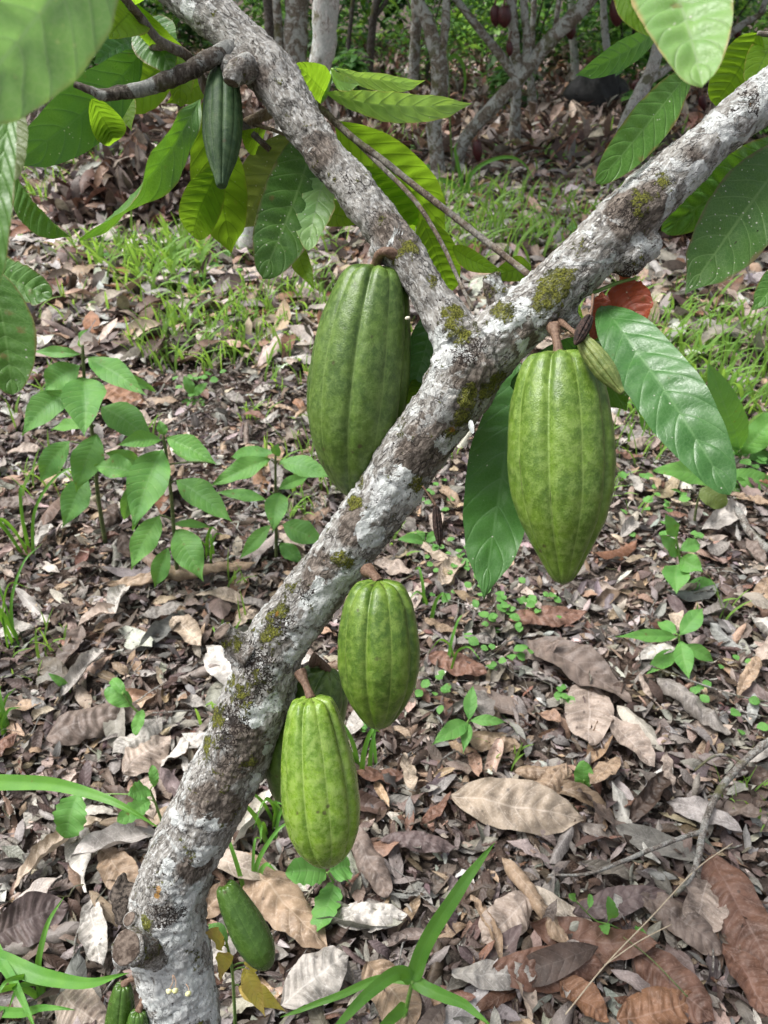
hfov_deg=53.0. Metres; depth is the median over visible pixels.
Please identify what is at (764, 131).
shrub
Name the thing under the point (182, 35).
shrub
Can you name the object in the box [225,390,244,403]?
fallen leaf
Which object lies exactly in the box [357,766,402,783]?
fallen leaf
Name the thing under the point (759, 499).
fallen leaf
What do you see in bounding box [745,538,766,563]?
fallen leaf
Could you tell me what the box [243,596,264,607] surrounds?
fallen leaf
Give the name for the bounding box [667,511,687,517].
fallen leaf
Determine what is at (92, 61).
shrub
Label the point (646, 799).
fallen leaf
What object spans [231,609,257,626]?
fallen leaf
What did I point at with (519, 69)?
cacao tree
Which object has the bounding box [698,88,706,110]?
cacao pod
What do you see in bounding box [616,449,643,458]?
fallen leaf
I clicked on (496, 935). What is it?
fallen leaf
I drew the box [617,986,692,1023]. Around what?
fallen leaf
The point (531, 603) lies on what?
ground cover
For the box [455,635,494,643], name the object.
fallen leaf
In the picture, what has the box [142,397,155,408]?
fallen leaf
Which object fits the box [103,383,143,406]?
fallen leaf
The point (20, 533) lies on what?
fallen leaf
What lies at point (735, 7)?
shrub
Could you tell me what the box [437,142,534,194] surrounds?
grass plant
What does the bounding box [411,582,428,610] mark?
fallen leaf
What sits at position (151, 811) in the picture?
fallen leaf
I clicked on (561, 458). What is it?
cacao pod
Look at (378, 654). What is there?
cacao pod
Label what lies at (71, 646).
fallen leaf
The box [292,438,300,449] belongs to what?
fallen leaf
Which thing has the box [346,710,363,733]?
fallen leaf
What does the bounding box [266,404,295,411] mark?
fallen leaf
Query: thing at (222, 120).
cacao pod
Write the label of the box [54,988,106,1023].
fallen leaf
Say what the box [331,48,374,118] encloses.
shrub
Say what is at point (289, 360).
fallen leaf
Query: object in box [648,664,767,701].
dead twig
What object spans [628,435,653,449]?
fallen leaf
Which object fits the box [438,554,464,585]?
fallen leaf
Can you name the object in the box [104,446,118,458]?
fallen leaf
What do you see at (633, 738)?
fallen leaf
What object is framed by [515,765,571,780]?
fallen leaf
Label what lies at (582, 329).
withered pod
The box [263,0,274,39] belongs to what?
tree
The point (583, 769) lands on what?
weed
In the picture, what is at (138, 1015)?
cacao pod
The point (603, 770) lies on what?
fallen leaf
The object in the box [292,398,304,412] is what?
fallen leaf
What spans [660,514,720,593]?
weed
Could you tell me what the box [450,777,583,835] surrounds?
fallen leaf
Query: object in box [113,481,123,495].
fallen leaf
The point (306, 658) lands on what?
fallen leaf
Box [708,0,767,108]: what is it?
tree
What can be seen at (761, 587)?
fallen leaf
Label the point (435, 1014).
fallen leaf
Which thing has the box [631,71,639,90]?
cacao pod
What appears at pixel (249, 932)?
cacao pod
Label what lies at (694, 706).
fallen leaf
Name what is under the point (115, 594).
fallen leaf
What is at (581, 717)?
fallen leaf
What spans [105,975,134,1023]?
cacao pod
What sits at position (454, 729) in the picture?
weed
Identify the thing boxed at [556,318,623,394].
cacao pod
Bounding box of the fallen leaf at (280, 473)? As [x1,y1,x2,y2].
[269,458,283,483]
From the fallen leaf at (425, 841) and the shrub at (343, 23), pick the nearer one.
the fallen leaf at (425, 841)
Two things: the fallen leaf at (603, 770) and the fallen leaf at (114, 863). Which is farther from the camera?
the fallen leaf at (603, 770)
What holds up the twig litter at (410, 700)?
on the leaf litter at (556, 961)
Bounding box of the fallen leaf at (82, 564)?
[66,561,102,571]
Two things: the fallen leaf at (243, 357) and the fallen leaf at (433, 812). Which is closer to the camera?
the fallen leaf at (433, 812)
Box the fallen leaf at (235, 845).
[219,839,236,870]
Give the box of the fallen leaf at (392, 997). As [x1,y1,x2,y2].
[361,959,421,1023]
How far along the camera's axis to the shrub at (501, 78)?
9.04 m
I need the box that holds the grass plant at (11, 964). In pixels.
[0,774,156,1023]
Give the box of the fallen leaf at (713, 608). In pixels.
[703,599,737,615]
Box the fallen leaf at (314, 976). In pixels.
[281,945,348,1009]
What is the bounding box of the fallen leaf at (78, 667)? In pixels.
[61,647,103,695]
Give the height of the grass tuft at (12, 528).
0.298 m
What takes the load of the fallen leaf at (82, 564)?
on the leaf litter at (556, 961)
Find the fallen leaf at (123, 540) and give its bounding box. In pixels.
[117,530,130,556]
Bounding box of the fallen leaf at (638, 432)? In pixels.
[617,423,650,437]
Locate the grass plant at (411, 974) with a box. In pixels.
[280,843,494,1023]
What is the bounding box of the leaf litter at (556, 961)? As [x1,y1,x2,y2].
[0,29,767,1023]
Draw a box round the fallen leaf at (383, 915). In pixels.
[334,901,406,932]
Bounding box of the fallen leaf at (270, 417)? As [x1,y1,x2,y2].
[260,410,277,422]
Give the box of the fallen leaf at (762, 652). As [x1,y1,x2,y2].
[755,636,767,660]
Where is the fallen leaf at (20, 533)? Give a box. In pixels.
[10,524,23,539]
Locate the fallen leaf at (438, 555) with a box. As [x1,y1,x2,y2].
[418,542,448,560]
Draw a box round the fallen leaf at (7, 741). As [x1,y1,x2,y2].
[0,733,16,756]
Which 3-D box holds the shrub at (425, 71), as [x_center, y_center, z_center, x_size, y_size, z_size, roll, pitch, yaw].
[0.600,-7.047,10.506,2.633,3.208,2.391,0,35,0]
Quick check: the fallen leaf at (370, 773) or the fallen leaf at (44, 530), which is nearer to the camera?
the fallen leaf at (370, 773)
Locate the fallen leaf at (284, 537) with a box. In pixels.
[278,533,304,550]
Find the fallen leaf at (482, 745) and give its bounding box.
[460,731,520,752]
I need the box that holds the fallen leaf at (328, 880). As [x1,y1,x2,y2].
[321,868,344,911]
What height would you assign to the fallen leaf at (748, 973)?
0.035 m
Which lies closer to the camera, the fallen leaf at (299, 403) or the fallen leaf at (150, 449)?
the fallen leaf at (150, 449)
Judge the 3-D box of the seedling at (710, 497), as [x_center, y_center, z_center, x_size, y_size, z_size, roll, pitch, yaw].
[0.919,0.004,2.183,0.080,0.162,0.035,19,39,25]
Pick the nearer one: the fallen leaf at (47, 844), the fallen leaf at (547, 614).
the fallen leaf at (47, 844)
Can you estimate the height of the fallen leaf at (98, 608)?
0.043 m
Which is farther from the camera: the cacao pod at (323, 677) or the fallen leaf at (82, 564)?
the fallen leaf at (82, 564)
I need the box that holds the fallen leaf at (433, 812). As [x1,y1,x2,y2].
[420,791,450,823]
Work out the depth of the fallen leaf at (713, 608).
1.91 m
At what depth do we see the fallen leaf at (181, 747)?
1.57 m
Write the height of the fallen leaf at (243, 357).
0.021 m
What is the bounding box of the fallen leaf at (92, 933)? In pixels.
[78,900,107,965]
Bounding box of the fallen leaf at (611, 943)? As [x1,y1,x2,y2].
[530,916,659,963]
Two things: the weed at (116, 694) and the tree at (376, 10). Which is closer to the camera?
the weed at (116, 694)
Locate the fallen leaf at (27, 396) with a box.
[9,392,31,402]
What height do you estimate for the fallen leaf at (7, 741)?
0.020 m
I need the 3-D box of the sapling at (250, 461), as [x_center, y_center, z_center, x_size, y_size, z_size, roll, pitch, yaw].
[-0.283,-0.010,2.029,0.323,0.390,0.176,5,35,8]
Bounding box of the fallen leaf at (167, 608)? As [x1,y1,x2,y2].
[141,601,181,618]
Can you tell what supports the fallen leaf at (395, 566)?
on the leaf litter at (556, 961)
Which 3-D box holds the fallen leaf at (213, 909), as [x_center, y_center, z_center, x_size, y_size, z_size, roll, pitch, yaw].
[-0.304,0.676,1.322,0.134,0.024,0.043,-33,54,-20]
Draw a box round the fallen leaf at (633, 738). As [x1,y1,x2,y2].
[606,713,655,766]
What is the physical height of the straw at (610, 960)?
0.022 m
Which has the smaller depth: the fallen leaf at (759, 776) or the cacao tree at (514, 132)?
the fallen leaf at (759, 776)
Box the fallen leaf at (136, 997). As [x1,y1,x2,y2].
[134,991,139,1008]
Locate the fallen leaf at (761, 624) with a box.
[749,613,767,635]
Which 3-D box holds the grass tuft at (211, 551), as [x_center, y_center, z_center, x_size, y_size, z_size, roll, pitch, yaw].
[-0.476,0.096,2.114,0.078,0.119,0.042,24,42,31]
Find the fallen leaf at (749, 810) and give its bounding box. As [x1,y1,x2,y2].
[715,799,767,817]
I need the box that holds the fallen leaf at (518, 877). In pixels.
[502,857,568,941]
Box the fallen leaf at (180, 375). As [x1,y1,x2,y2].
[176,370,196,381]
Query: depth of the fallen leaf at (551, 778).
1.52 m
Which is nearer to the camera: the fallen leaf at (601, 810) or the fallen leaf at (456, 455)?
the fallen leaf at (601, 810)
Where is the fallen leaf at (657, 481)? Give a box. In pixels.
[648,472,660,487]
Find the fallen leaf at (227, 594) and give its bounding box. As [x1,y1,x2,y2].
[195,587,248,605]
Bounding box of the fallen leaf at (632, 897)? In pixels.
[572,885,665,918]
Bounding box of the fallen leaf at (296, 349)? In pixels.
[267,343,300,354]
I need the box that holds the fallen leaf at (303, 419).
[286,416,308,423]
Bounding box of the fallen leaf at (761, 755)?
[750,741,767,761]
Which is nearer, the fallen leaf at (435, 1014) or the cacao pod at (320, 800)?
the cacao pod at (320, 800)
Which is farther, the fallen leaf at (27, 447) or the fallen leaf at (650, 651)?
the fallen leaf at (27, 447)
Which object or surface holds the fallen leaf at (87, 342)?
on the leaf litter at (556, 961)
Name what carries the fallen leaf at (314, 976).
on the leaf litter at (556, 961)
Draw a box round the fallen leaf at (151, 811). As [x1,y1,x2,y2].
[140,775,155,820]
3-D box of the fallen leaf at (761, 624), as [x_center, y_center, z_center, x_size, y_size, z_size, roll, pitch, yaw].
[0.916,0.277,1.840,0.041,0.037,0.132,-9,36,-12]
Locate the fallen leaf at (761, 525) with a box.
[755,523,767,528]
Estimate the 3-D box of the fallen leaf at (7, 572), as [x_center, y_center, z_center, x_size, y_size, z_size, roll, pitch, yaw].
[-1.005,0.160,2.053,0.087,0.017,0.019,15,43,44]
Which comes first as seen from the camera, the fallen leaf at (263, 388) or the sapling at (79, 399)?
the sapling at (79, 399)
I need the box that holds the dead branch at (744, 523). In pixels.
[727,498,767,553]
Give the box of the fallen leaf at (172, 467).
[167,444,174,474]
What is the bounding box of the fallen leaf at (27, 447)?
[7,442,40,453]
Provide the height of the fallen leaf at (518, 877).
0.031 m
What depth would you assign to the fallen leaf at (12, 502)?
2.33 m
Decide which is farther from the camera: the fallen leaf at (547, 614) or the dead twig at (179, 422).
the dead twig at (179, 422)
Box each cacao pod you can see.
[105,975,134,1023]
[126,997,148,1023]
[202,65,242,188]
[212,867,274,970]
[266,652,347,802]
[281,668,359,868]
[307,247,410,495]
[338,563,419,729]
[473,130,481,161]
[490,0,499,26]
[498,0,511,27]
[506,31,512,55]
[507,321,615,584]
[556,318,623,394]
[566,26,575,39]
[609,0,622,26]
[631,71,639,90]
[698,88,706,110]
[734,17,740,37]
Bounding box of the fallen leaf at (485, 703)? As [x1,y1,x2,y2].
[474,689,494,715]
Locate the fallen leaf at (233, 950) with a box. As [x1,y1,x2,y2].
[211,919,236,964]
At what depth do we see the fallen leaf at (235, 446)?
2.60 m
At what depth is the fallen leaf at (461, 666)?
1.79 m
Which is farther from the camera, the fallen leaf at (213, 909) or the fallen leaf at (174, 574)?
the fallen leaf at (174, 574)
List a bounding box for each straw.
[565,843,732,1014]
[623,936,687,996]
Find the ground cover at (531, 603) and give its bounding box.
[17,133,767,734]
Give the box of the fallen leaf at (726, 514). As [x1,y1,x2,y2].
[702,498,746,529]
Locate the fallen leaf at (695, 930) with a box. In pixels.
[641,892,721,955]
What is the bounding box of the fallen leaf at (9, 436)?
[0,432,21,437]
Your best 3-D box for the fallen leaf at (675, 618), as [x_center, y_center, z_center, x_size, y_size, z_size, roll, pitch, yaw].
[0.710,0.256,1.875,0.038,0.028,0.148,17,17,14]
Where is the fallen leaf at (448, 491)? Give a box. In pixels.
[437,486,460,509]
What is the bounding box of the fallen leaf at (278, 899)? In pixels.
[243,852,326,948]
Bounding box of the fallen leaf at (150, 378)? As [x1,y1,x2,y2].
[145,375,153,382]
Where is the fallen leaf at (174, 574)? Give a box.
[107,561,255,586]
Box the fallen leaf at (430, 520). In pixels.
[429,512,443,529]
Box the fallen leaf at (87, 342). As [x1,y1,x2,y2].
[75,341,92,345]
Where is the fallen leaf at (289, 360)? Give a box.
[286,357,298,363]
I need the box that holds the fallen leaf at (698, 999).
[633,947,715,1023]
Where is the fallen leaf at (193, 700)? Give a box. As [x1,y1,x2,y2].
[177,692,208,708]
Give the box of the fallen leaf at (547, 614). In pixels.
[508,605,586,626]
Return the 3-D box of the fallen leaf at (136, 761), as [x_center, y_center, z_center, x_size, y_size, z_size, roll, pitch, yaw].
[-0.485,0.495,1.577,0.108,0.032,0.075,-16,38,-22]
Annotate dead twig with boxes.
[169,406,208,429]
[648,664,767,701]
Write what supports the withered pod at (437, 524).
hanging from the cacao tree at (306, 176)
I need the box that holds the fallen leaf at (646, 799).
[629,771,670,822]
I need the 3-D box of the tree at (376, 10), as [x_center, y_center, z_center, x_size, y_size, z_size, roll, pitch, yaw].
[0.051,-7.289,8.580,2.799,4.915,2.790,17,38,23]
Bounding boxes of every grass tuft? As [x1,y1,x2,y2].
[0,468,70,561]
[0,545,39,648]
[0,687,19,736]
[0,897,63,1007]
[201,526,222,563]
[229,823,284,888]
[247,794,283,842]
[344,725,379,769]
[410,567,448,617]
[429,615,478,668]
[628,401,653,435]
[740,390,760,400]
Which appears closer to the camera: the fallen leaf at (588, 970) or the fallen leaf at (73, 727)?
the fallen leaf at (588, 970)
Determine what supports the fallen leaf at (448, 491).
on the leaf litter at (556, 961)
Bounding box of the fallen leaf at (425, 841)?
[379,830,455,852]
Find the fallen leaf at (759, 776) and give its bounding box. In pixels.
[745,766,767,788]
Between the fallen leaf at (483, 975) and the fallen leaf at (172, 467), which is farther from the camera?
the fallen leaf at (172, 467)
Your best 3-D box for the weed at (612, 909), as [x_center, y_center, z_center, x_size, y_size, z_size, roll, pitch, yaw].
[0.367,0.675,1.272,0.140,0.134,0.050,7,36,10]
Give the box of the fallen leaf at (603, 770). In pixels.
[588,756,621,783]
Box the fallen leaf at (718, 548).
[707,541,729,555]
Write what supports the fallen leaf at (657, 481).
on the leaf litter at (556, 961)
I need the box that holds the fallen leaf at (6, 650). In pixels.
[0,645,13,654]
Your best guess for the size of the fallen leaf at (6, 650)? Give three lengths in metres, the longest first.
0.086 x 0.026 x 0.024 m
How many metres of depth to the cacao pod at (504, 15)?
5.60 m
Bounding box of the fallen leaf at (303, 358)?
[299,354,310,363]
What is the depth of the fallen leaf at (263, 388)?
2.97 m
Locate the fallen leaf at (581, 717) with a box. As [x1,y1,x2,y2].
[564,684,613,744]
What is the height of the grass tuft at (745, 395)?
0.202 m
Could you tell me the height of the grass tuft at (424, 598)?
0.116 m
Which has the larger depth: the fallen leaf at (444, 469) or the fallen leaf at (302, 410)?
the fallen leaf at (302, 410)
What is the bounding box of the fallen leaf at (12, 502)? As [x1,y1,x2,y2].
[0,495,36,507]
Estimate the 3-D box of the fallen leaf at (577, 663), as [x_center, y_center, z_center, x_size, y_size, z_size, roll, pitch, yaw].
[0.442,0.351,1.767,0.106,0.052,0.282,-27,43,-33]
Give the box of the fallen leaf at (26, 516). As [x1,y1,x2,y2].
[9,514,31,521]
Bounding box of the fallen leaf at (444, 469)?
[438,463,450,475]
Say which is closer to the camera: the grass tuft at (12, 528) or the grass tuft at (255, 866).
the grass tuft at (255, 866)
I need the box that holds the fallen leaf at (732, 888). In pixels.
[701,854,767,972]
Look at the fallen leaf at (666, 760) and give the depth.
1.54 m
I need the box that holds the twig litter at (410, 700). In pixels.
[0,356,767,1023]
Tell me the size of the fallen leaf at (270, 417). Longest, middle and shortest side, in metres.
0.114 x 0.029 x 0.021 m
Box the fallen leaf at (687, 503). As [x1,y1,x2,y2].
[669,497,700,505]
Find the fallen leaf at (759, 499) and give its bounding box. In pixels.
[730,492,767,504]
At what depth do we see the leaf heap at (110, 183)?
4.82 m
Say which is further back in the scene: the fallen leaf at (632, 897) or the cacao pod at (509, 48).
the cacao pod at (509, 48)
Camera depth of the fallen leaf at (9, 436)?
2.69 m
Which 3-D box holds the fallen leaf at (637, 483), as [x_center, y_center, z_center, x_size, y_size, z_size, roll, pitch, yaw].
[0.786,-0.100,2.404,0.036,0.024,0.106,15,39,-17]
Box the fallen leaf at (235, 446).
[223,441,237,450]
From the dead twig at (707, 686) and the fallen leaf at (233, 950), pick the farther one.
the dead twig at (707, 686)
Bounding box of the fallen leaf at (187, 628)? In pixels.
[169,614,201,645]
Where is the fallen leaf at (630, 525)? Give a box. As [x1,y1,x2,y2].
[620,515,639,536]
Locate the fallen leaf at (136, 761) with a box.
[122,735,170,775]
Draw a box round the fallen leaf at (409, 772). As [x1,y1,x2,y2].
[400,752,417,790]
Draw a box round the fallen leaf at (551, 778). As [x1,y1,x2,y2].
[536,763,566,792]
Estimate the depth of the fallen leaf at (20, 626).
1.88 m
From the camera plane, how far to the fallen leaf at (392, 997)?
1.20 m
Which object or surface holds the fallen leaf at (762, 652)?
on the leaf litter at (556, 961)
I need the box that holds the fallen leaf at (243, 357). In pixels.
[239,352,251,362]
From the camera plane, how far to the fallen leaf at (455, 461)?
2.50 m
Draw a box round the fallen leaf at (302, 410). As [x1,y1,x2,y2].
[295,406,306,417]
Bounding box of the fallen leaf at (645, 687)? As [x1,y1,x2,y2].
[639,673,659,705]
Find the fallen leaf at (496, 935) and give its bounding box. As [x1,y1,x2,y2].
[470,895,502,957]
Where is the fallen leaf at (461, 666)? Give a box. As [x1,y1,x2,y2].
[428,650,486,676]
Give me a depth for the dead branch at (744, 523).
2.16 m
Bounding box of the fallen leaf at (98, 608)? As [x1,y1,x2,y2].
[78,602,123,625]
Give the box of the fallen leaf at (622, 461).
[616,458,629,466]
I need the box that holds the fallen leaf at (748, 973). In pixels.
[722,943,767,1016]
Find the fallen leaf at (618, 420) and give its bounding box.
[611,412,623,425]
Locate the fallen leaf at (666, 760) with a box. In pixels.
[661,751,675,792]
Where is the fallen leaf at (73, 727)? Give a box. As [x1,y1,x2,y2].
[46,702,140,745]
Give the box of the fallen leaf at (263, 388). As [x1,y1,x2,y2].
[254,384,274,392]
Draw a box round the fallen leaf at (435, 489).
[432,482,441,493]
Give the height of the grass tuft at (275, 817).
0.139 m
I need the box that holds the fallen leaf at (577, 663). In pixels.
[526,636,631,702]
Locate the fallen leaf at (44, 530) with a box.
[34,523,52,545]
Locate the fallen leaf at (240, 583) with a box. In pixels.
[233,573,246,592]
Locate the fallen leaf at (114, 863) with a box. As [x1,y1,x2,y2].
[97,846,138,889]
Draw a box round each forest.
[138,0,767,63]
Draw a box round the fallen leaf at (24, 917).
[0,891,68,947]
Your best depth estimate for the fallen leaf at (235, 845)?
1.42 m
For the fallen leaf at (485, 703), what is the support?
on the leaf litter at (556, 961)
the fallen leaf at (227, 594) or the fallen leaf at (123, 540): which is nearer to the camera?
the fallen leaf at (227, 594)
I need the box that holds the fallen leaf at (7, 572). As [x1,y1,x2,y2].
[1,568,14,577]
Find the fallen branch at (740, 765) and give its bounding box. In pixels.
[548,737,767,897]
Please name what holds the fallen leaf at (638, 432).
on the leaf litter at (556, 961)
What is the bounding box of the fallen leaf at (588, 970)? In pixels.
[492,945,602,993]
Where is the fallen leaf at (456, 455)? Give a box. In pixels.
[453,446,461,458]
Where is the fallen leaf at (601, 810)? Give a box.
[576,788,626,843]
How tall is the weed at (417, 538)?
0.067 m
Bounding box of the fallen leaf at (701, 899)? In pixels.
[682,877,728,932]
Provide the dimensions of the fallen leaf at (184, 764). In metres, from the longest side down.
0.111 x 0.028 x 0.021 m
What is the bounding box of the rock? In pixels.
[561,74,629,112]
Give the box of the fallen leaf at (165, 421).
[146,417,177,423]
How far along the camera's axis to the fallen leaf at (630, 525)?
2.20 m
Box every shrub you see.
[84,54,96,70]
[139,0,262,78]
[238,0,398,88]
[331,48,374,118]
[336,0,501,87]
[451,0,611,80]
[480,39,542,111]
[560,0,671,83]
[615,32,673,100]
[635,0,767,74]
[754,126,767,136]
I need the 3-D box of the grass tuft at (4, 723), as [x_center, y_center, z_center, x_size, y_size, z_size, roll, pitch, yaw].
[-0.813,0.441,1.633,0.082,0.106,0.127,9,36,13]
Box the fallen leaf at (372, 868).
[351,826,392,897]
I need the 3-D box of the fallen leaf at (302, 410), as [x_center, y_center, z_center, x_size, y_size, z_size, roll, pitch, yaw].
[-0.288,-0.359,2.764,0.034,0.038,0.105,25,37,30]
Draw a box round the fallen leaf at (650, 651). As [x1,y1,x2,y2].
[635,643,674,660]
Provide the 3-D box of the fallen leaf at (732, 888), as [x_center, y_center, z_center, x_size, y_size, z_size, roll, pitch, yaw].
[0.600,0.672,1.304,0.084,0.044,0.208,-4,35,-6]
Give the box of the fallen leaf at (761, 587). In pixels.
[753,576,767,599]
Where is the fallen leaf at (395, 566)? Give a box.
[373,555,411,574]
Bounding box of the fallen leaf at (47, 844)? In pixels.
[13,815,105,888]
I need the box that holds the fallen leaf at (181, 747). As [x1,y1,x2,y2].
[160,730,204,766]
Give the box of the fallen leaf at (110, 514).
[103,503,118,527]
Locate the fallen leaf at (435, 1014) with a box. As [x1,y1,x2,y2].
[417,1003,445,1023]
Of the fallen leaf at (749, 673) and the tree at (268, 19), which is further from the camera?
the tree at (268, 19)
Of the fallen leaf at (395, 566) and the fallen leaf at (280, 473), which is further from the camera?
the fallen leaf at (280, 473)
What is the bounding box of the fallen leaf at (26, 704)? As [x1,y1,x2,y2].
[5,697,44,710]
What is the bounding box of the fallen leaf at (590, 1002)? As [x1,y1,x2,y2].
[559,975,608,1022]
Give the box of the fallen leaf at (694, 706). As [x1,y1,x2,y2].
[657,678,730,734]
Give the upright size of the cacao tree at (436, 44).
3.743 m
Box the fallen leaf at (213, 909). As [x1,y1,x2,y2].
[206,880,239,918]
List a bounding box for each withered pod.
[422,485,442,545]
[573,294,594,344]
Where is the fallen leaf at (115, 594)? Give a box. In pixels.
[106,584,129,618]
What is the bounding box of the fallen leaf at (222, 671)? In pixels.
[203,645,231,684]
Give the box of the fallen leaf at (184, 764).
[181,755,187,770]
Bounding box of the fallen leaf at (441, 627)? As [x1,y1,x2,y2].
[422,615,457,632]
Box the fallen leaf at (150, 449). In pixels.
[141,445,157,454]
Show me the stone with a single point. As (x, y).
(756, 267)
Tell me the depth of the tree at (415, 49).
9.68 m
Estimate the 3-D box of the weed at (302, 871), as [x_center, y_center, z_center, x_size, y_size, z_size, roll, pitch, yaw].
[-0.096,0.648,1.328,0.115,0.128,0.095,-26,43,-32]
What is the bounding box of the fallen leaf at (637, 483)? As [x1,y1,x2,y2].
[629,470,643,491]
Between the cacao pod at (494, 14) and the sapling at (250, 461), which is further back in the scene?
the cacao pod at (494, 14)
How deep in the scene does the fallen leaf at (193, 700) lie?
1.70 m
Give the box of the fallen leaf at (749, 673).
[736,656,761,694]
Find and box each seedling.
[205,922,285,1023]
[693,486,727,521]
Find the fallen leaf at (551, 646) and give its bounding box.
[504,640,560,661]
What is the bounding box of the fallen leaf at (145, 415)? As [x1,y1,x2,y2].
[140,409,152,426]
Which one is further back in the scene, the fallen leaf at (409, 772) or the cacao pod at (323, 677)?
the fallen leaf at (409, 772)
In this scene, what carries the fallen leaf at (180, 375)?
on the leaf litter at (556, 961)
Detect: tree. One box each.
[0,0,767,1023]
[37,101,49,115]
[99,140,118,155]
[236,0,339,259]
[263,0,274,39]
[272,0,309,136]
[344,0,387,90]
[408,0,421,91]
[412,0,449,172]
[450,0,597,172]
[508,0,520,139]
[527,0,561,113]
[568,0,578,81]
[600,0,609,50]
[617,43,672,130]
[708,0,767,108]
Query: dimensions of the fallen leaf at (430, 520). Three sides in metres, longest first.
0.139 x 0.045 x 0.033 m
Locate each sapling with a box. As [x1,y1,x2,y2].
[22,329,155,544]
[94,420,231,587]
[212,444,327,561]
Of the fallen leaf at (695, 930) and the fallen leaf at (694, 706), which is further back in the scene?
the fallen leaf at (694, 706)
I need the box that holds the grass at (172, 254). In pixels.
[0,114,767,830]
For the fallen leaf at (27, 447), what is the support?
on the leaf litter at (556, 961)
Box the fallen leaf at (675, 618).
[668,610,683,632]
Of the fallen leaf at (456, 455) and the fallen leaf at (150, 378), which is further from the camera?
the fallen leaf at (150, 378)
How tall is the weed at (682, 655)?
0.140 m
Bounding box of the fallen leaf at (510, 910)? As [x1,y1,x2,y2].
[478,890,532,948]
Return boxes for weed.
[48,673,70,692]
[52,765,161,837]
[104,678,144,735]
[181,376,206,405]
[285,856,352,932]
[398,530,435,553]
[432,686,504,752]
[569,893,645,934]
[574,760,592,786]
[615,609,713,677]
[653,461,767,499]
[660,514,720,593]
[707,363,767,463]
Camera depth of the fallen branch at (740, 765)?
1.39 m
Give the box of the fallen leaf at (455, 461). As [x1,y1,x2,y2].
[451,459,466,464]
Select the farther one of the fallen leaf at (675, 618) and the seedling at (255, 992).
the fallen leaf at (675, 618)
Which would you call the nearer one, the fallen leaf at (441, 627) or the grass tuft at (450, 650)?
the grass tuft at (450, 650)
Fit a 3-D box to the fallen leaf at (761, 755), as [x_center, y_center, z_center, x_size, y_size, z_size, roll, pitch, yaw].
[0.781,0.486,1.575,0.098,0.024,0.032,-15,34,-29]
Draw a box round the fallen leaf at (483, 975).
[452,959,535,990]
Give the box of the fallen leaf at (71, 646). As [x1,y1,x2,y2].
[56,625,85,665]
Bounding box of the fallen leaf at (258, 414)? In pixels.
[241,410,264,418]
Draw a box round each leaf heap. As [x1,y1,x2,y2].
[39,138,190,231]
[658,225,767,250]
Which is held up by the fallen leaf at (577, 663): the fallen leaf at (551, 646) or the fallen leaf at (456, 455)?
the fallen leaf at (551, 646)
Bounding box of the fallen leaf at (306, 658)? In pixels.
[301,654,328,663]
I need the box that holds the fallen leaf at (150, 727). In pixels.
[112,716,162,753]
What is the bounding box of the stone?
[749,263,761,271]
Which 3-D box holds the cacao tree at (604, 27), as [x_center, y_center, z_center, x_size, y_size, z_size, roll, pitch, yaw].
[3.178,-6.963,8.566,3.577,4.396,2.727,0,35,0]
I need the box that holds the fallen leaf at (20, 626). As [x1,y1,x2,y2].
[0,621,34,637]

